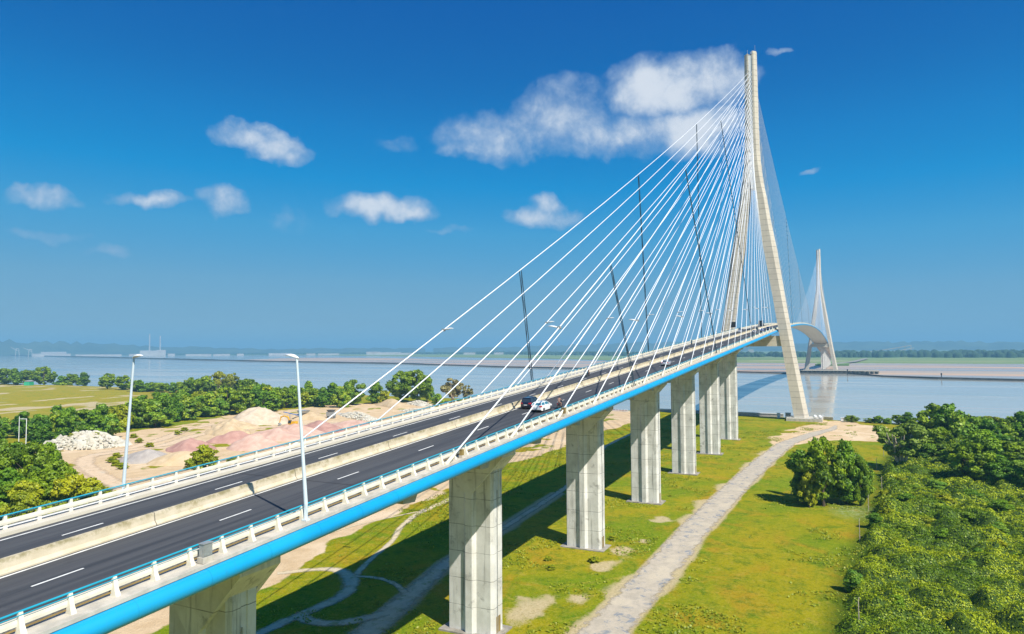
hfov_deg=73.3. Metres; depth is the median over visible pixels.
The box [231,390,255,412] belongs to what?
tree
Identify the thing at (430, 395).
tree
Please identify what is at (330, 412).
crusher
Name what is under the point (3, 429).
tree
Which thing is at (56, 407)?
tree
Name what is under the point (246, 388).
tree
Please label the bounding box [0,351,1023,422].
water
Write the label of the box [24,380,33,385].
hut
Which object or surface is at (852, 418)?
bush
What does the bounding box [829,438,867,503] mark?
tree
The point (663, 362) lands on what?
car
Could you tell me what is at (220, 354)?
warehouse
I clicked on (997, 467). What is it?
tree
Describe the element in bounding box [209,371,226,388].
poplar tree
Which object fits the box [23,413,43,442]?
tree
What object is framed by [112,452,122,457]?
bush
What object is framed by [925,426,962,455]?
tree
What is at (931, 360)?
marsh
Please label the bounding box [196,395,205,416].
tree
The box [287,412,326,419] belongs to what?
heap
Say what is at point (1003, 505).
bush
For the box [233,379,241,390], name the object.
tree
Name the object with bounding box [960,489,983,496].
bush
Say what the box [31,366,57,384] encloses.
tree
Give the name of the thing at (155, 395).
tree
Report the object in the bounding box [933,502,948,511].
bush
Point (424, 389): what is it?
tree
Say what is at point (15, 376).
tree
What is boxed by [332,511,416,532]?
path
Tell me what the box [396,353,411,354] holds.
warehouse
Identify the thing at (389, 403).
heap
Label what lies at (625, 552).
weeds
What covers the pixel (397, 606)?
path
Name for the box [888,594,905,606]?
bush
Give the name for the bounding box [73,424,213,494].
haul road
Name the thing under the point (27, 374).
tree
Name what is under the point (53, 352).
warehouse
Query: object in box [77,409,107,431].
tree
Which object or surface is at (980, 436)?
tree
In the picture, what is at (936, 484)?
bush
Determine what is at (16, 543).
road
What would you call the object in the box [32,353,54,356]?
warehouse
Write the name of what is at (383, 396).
shrub
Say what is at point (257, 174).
sky
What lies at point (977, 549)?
bush
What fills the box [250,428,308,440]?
heap
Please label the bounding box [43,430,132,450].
heap
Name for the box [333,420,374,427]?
heap
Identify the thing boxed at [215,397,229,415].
tree
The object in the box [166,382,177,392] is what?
tree
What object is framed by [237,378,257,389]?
tree
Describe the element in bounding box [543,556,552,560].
tussock
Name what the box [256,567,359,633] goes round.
path
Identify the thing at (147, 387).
tree
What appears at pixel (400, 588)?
path
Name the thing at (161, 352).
warehouse
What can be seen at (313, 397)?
tree
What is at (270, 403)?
tree
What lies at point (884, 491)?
bush
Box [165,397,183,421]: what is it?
tree
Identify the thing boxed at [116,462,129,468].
bush
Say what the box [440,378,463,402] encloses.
tree
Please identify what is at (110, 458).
bush
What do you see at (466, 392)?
willow tree
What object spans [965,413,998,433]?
tree
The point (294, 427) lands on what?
heap
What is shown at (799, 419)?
foot platform
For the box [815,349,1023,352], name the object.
distant wood
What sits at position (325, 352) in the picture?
distant wood
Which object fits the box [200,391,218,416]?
tree
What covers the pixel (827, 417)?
quay wall
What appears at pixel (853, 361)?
road
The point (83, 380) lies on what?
tree
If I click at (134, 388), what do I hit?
tree
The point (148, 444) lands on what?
bush
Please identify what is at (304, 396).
shrub
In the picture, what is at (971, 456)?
tree
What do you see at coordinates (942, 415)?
tree
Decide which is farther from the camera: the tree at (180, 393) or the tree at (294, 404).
the tree at (294, 404)
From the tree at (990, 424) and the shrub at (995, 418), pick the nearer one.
the tree at (990, 424)
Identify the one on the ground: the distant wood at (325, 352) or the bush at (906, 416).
the bush at (906, 416)
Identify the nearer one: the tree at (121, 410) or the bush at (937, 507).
the bush at (937, 507)
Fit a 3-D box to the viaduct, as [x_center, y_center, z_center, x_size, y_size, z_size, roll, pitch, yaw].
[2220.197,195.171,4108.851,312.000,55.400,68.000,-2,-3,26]
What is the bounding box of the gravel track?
[577,425,836,633]
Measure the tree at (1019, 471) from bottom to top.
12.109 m
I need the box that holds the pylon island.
[799,369,878,373]
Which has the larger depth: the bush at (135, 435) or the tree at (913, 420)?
the bush at (135, 435)
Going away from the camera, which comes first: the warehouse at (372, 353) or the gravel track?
the gravel track
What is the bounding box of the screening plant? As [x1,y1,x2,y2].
[284,410,309,415]
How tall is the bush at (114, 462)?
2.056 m
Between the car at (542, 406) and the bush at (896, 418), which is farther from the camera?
the bush at (896, 418)
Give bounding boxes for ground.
[0,384,900,633]
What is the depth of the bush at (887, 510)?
153.90 m
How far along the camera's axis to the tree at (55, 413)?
291.94 m
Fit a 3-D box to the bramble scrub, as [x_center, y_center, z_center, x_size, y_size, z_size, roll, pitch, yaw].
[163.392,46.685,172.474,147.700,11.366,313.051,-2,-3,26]
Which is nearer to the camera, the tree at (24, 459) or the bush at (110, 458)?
the tree at (24, 459)
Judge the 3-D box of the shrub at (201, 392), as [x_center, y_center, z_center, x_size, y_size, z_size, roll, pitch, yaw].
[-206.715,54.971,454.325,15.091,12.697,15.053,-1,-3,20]
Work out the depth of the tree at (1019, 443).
214.19 m
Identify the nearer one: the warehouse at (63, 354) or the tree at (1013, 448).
the tree at (1013, 448)
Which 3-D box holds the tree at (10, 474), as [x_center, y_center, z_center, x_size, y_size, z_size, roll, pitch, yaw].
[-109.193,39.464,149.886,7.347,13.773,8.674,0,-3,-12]
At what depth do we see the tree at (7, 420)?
305.84 m
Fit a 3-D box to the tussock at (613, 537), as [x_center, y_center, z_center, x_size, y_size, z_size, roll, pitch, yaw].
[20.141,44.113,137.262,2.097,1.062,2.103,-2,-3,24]
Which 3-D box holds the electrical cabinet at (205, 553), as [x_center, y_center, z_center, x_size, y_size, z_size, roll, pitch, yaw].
[-19.154,14.703,43.013,0.520,1.200,0.840,-2,-3,26]
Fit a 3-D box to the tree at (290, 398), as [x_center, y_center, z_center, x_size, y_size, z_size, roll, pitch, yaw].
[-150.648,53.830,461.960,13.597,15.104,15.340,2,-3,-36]
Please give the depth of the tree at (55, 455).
179.61 m
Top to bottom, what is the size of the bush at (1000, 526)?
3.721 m
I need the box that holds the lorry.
[758,320,763,326]
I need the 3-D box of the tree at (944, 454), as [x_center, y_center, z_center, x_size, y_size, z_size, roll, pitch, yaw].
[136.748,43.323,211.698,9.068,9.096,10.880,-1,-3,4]
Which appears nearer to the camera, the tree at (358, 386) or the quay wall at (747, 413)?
the quay wall at (747, 413)
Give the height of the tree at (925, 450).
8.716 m
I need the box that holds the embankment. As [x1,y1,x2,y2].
[815,363,848,365]
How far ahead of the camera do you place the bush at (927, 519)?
143.24 m
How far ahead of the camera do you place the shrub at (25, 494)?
145.49 m
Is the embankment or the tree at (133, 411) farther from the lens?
the embankment
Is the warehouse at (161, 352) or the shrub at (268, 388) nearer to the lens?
the shrub at (268, 388)
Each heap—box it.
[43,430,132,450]
[118,449,165,463]
[146,451,207,465]
[165,438,215,452]
[204,422,250,435]
[206,431,249,443]
[211,418,260,428]
[226,433,284,450]
[233,407,287,425]
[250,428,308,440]
[276,423,326,435]
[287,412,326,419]
[304,420,344,432]
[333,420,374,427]
[338,411,378,420]
[375,399,409,408]
[399,408,426,413]
[406,400,431,406]
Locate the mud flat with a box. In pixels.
[251,358,1023,378]
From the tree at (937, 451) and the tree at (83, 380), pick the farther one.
the tree at (83, 380)
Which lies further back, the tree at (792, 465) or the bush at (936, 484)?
the bush at (936, 484)
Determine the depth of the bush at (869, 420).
349.44 m
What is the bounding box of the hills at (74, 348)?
[0,339,424,355]
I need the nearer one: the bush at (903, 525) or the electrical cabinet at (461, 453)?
the electrical cabinet at (461, 453)
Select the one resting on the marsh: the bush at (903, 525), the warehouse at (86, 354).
the warehouse at (86, 354)
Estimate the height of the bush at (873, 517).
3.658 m
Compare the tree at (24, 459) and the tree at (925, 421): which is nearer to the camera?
the tree at (24, 459)
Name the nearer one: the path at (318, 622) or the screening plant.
the path at (318, 622)
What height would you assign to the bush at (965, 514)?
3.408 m
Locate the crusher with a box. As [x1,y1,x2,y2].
[326,409,335,418]
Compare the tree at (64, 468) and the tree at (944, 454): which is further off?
the tree at (944, 454)
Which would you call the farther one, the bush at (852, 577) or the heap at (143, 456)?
the heap at (143, 456)
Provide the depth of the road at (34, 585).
53.44 m
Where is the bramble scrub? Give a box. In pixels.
[830,435,1023,633]
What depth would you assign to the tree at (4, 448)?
171.68 m
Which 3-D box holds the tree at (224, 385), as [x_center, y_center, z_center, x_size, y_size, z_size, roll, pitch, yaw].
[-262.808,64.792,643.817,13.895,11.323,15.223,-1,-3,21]
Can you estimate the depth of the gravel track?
127.24 m
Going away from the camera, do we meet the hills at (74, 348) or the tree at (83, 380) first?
the tree at (83, 380)
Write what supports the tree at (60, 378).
on the ground
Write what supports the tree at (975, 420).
on the ground
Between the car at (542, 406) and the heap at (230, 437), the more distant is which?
the heap at (230, 437)
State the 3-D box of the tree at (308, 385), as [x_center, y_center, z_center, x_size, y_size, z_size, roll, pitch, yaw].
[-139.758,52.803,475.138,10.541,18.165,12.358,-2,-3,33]
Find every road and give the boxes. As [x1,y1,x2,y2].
[0,324,769,558]
[0,325,777,623]
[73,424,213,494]
[87,414,610,455]
[121,475,191,480]
[831,358,868,363]
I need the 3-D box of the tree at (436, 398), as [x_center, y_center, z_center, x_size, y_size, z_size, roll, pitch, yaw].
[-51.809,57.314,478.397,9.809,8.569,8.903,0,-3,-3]
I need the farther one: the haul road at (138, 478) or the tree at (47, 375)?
the tree at (47, 375)
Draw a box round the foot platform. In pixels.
[786,415,823,421]
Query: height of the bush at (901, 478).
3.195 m
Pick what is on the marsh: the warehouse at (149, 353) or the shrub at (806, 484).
the warehouse at (149, 353)
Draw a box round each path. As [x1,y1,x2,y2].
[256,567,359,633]
[296,611,389,625]
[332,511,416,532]
[350,433,630,633]
[354,498,448,574]
[355,575,407,592]
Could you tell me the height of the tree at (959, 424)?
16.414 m
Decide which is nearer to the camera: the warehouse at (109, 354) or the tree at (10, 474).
the tree at (10, 474)
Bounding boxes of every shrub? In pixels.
[0,479,44,524]
[35,500,66,515]
[49,473,84,506]
[75,477,111,506]
[108,406,115,413]
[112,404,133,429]
[183,444,218,472]
[193,391,207,394]
[262,386,274,399]
[301,392,310,406]
[377,390,389,401]
[797,470,820,507]
[986,416,1000,424]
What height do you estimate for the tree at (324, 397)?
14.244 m
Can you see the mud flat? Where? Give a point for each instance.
(1010, 371)
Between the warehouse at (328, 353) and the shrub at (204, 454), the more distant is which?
the warehouse at (328, 353)
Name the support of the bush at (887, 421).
on the ground
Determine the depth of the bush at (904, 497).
165.19 m
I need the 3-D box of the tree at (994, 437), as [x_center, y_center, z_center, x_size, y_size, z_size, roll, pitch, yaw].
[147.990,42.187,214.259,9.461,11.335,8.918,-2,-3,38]
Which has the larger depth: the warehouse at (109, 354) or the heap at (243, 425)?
the warehouse at (109, 354)
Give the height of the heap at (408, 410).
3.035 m
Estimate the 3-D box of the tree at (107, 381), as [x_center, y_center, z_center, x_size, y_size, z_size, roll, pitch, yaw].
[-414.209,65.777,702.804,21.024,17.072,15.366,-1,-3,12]
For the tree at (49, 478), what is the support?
on the ground
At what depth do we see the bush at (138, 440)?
288.01 m
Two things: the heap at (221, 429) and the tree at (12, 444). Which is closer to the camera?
the tree at (12, 444)
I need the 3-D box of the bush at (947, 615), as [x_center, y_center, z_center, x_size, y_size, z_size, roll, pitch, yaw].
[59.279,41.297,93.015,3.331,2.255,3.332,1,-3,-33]
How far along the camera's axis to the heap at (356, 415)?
383.97 m
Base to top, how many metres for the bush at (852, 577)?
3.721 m
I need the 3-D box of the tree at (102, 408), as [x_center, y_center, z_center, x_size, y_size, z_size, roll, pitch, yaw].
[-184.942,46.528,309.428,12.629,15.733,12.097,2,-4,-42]
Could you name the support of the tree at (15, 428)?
on the ground
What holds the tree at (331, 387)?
on the ground
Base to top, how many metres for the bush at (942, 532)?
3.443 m
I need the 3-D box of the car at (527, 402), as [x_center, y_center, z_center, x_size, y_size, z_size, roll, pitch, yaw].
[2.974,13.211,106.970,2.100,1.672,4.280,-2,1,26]
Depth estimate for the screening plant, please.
387.45 m
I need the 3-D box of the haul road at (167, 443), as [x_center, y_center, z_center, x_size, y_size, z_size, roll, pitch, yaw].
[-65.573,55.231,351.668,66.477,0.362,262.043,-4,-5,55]
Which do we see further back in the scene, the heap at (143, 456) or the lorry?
the lorry
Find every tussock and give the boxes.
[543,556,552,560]
[546,564,555,569]
[588,556,599,562]
[608,535,617,539]
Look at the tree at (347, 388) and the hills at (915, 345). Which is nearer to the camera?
the tree at (347, 388)
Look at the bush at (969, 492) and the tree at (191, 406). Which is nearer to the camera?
the bush at (969, 492)
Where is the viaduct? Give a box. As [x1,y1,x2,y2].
[871,345,911,351]
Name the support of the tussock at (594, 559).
on the ground
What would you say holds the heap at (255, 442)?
on the ground
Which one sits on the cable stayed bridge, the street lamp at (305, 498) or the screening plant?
the street lamp at (305, 498)
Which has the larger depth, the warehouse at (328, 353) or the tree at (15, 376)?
the warehouse at (328, 353)
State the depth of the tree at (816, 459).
165.15 m
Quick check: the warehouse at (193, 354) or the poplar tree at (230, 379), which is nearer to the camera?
the poplar tree at (230, 379)
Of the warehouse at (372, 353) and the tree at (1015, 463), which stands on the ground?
the tree at (1015, 463)
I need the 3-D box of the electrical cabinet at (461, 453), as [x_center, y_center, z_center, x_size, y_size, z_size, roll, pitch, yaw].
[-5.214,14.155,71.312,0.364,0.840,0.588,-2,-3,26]
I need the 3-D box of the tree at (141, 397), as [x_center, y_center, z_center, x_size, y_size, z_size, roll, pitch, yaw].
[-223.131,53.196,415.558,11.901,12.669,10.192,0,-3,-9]
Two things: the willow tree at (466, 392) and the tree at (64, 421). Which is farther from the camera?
the willow tree at (466, 392)
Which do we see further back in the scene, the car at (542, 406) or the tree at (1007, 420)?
the tree at (1007, 420)
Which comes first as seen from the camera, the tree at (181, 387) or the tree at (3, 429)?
the tree at (3, 429)
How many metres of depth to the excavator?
349.56 m
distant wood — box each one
[166,352,480,354]
[471,351,1023,357]
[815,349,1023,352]
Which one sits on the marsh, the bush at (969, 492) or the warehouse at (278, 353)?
the warehouse at (278, 353)
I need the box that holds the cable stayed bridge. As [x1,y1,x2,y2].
[0,50,837,633]
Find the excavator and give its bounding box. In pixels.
[278,415,297,424]
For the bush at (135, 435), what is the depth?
304.77 m
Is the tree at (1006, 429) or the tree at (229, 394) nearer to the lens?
the tree at (1006, 429)
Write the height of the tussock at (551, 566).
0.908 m
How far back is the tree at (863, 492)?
165.81 m
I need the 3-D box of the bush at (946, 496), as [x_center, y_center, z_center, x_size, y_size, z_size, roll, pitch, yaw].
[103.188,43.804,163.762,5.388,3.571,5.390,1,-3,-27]
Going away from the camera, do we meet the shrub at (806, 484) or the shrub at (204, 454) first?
the shrub at (806, 484)
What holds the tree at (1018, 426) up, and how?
on the ground
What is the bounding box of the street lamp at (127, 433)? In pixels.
[120,354,142,494]
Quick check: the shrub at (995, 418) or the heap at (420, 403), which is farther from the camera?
the heap at (420, 403)
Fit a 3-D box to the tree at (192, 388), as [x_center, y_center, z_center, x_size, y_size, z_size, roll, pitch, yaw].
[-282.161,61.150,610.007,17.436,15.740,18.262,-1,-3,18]
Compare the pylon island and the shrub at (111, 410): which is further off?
the pylon island
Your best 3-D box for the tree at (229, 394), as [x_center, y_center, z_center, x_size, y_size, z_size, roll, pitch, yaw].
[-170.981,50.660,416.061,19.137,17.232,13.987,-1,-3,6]
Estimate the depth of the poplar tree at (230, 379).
596.63 m
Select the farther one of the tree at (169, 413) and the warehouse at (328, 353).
the warehouse at (328, 353)
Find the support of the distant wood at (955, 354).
on the marsh
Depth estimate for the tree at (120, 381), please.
687.88 m
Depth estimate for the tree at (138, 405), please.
341.40 m
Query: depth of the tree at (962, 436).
232.53 m
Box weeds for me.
[256,416,864,633]
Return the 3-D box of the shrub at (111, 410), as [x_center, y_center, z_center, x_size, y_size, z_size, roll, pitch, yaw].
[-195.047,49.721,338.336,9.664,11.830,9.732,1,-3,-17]
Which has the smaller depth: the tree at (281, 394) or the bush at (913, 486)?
the bush at (913, 486)
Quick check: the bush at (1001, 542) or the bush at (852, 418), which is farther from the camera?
the bush at (852, 418)
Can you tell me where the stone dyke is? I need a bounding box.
[11,355,1023,380]
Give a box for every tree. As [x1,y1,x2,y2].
[0,368,11,384]
[0,416,8,441]
[0,439,13,500]
[0,441,50,480]
[0,467,29,513]
[0,470,27,520]
[1,417,12,437]
[8,368,23,384]
[9,440,22,455]
[11,411,32,437]
[20,369,35,383]
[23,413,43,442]
[26,468,60,512]
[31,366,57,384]
[34,415,55,442]
[40,460,77,498]
[44,442,62,470]
[48,404,65,416]
[49,410,60,439]
[51,375,62,384]
[51,410,74,438]
[59,373,79,385]
[66,406,80,432]
[68,409,90,431]
[75,372,90,385]
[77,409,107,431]
[94,403,118,419]
[98,373,115,388]
[102,413,124,434]
[114,375,130,389]
[125,397,153,427]
[126,406,137,428]
[127,380,137,390]
[135,380,145,391]
[137,395,149,400]
[140,401,171,427]
[141,383,151,391]
[149,391,161,404]
[151,383,165,391]
[155,394,176,425]
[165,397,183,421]
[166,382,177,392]
[174,389,186,418]
[178,384,189,391]
[179,392,201,419]
[182,377,199,393]
[195,375,215,391]
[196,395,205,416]
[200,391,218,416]
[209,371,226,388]
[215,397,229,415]
[216,387,241,413]
[221,380,235,387]
[224,373,239,390]
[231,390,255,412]
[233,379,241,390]
[235,386,250,391]
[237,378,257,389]
[249,384,268,407]
[262,390,280,410]
[273,389,285,406]
[278,386,297,407]
[287,385,297,407]
[303,380,312,405]
[306,388,319,405]
[317,387,331,406]
[327,382,335,404]
[330,386,346,407]
[341,379,365,404]
[343,381,354,407]
[365,381,382,403]
[385,370,408,401]
[398,369,432,399]
[425,375,434,401]
[431,393,443,404]
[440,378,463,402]
[461,385,473,398]
[783,449,812,503]
[795,436,847,506]
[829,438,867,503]
[847,456,870,505]
[854,453,876,493]
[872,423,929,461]
[899,418,918,435]
[912,441,936,459]
[916,403,941,431]
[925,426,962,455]
[932,403,958,434]
[933,443,951,455]
[938,443,964,465]
[944,410,977,441]
[947,442,996,480]
[958,433,969,438]
[959,429,1002,465]
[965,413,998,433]
[969,417,980,424]
[977,418,1014,440]
[979,453,1013,482]
[987,434,1003,455]
[993,424,1021,441]
[998,416,1016,425]
[1000,440,1023,465]
[1003,459,1023,482]
[1004,441,1023,455]
[1011,410,1023,437]
[1012,467,1023,484]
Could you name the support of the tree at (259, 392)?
on the ground
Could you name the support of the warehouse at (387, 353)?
on the marsh
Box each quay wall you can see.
[660,408,783,416]
[822,416,832,419]
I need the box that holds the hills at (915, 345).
[433,340,1023,351]
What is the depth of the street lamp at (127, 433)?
60.26 m
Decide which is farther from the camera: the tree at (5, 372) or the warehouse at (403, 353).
the warehouse at (403, 353)
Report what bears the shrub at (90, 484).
on the ground
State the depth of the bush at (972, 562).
114.38 m
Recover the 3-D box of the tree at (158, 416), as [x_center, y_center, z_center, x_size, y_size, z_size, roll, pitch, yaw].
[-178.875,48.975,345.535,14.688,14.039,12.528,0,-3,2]
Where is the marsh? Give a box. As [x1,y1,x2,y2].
[315,350,1023,363]
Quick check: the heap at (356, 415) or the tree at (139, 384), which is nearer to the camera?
the heap at (356, 415)
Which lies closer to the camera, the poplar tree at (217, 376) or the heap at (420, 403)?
the heap at (420, 403)
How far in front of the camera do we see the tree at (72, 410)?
297.11 m
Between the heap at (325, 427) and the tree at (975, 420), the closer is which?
the tree at (975, 420)
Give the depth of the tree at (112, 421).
303.43 m
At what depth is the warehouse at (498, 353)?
5571.45 m
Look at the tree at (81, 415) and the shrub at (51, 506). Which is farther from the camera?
the tree at (81, 415)
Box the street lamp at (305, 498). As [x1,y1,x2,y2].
[285,354,309,520]
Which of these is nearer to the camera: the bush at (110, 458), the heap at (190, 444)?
the bush at (110, 458)
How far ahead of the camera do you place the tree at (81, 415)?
299.37 m
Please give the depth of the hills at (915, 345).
8993.09 m
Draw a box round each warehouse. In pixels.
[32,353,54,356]
[41,352,66,355]
[56,354,70,355]
[76,354,97,355]
[98,354,121,355]
[140,351,157,355]
[157,350,165,355]
[186,354,200,355]
[213,354,229,355]
[269,353,287,354]
[318,353,338,354]
[366,352,379,354]
[380,352,400,354]
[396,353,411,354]
[494,352,503,354]
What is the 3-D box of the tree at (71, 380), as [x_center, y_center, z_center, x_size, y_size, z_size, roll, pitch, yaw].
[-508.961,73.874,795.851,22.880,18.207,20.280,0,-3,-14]
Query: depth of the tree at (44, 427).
284.22 m
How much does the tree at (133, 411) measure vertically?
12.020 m
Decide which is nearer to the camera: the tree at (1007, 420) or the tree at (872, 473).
the tree at (872, 473)
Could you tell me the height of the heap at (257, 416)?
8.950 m
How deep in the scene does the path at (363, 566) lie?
139.48 m
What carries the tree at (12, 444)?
on the ground
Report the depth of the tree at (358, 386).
480.68 m
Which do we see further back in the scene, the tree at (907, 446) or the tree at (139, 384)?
the tree at (139, 384)
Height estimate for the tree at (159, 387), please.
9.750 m
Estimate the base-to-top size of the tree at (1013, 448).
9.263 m
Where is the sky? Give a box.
[0,0,1023,350]
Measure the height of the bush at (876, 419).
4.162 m
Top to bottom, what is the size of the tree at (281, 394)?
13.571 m
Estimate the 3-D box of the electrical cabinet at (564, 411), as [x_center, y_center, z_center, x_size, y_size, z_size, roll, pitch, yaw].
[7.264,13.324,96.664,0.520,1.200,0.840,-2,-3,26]
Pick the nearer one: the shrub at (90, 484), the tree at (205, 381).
the shrub at (90, 484)
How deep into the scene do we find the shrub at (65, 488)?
150.35 m
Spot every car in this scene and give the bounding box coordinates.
[521,396,539,407]
[531,401,551,411]
[661,360,671,365]
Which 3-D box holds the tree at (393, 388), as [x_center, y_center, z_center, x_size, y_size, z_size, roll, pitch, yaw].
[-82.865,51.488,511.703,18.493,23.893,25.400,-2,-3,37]
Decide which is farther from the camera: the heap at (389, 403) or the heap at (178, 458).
the heap at (389, 403)
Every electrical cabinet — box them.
[197,540,213,563]
[459,449,464,457]
[561,407,566,415]
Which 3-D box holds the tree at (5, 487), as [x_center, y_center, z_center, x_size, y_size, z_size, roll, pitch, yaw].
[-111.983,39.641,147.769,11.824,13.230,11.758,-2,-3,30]
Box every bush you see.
[105,456,117,461]
[111,460,121,465]
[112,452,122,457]
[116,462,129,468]
[129,433,137,437]
[134,438,143,442]
[144,442,153,446]
[842,569,865,591]
[844,415,859,421]
[863,418,872,422]
[865,512,882,525]
[872,415,883,422]
[879,489,888,495]
[879,508,895,512]
[882,418,891,423]
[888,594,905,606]
[890,415,902,423]
[893,476,907,480]
[897,493,915,501]
[897,523,914,529]
[898,412,913,423]
[901,484,919,490]
[919,515,935,526]
[927,479,947,489]
[932,528,949,537]
[933,493,957,502]
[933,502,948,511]
[938,612,953,621]
[959,511,975,521]
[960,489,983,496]
[965,559,977,566]
[971,547,983,553]
[986,499,1014,511]
[987,538,1006,545]
[988,522,1009,536]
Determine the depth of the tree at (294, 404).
461.57 m
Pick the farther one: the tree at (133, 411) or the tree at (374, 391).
the tree at (374, 391)
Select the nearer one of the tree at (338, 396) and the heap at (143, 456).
the heap at (143, 456)
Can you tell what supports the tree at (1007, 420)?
on the ground

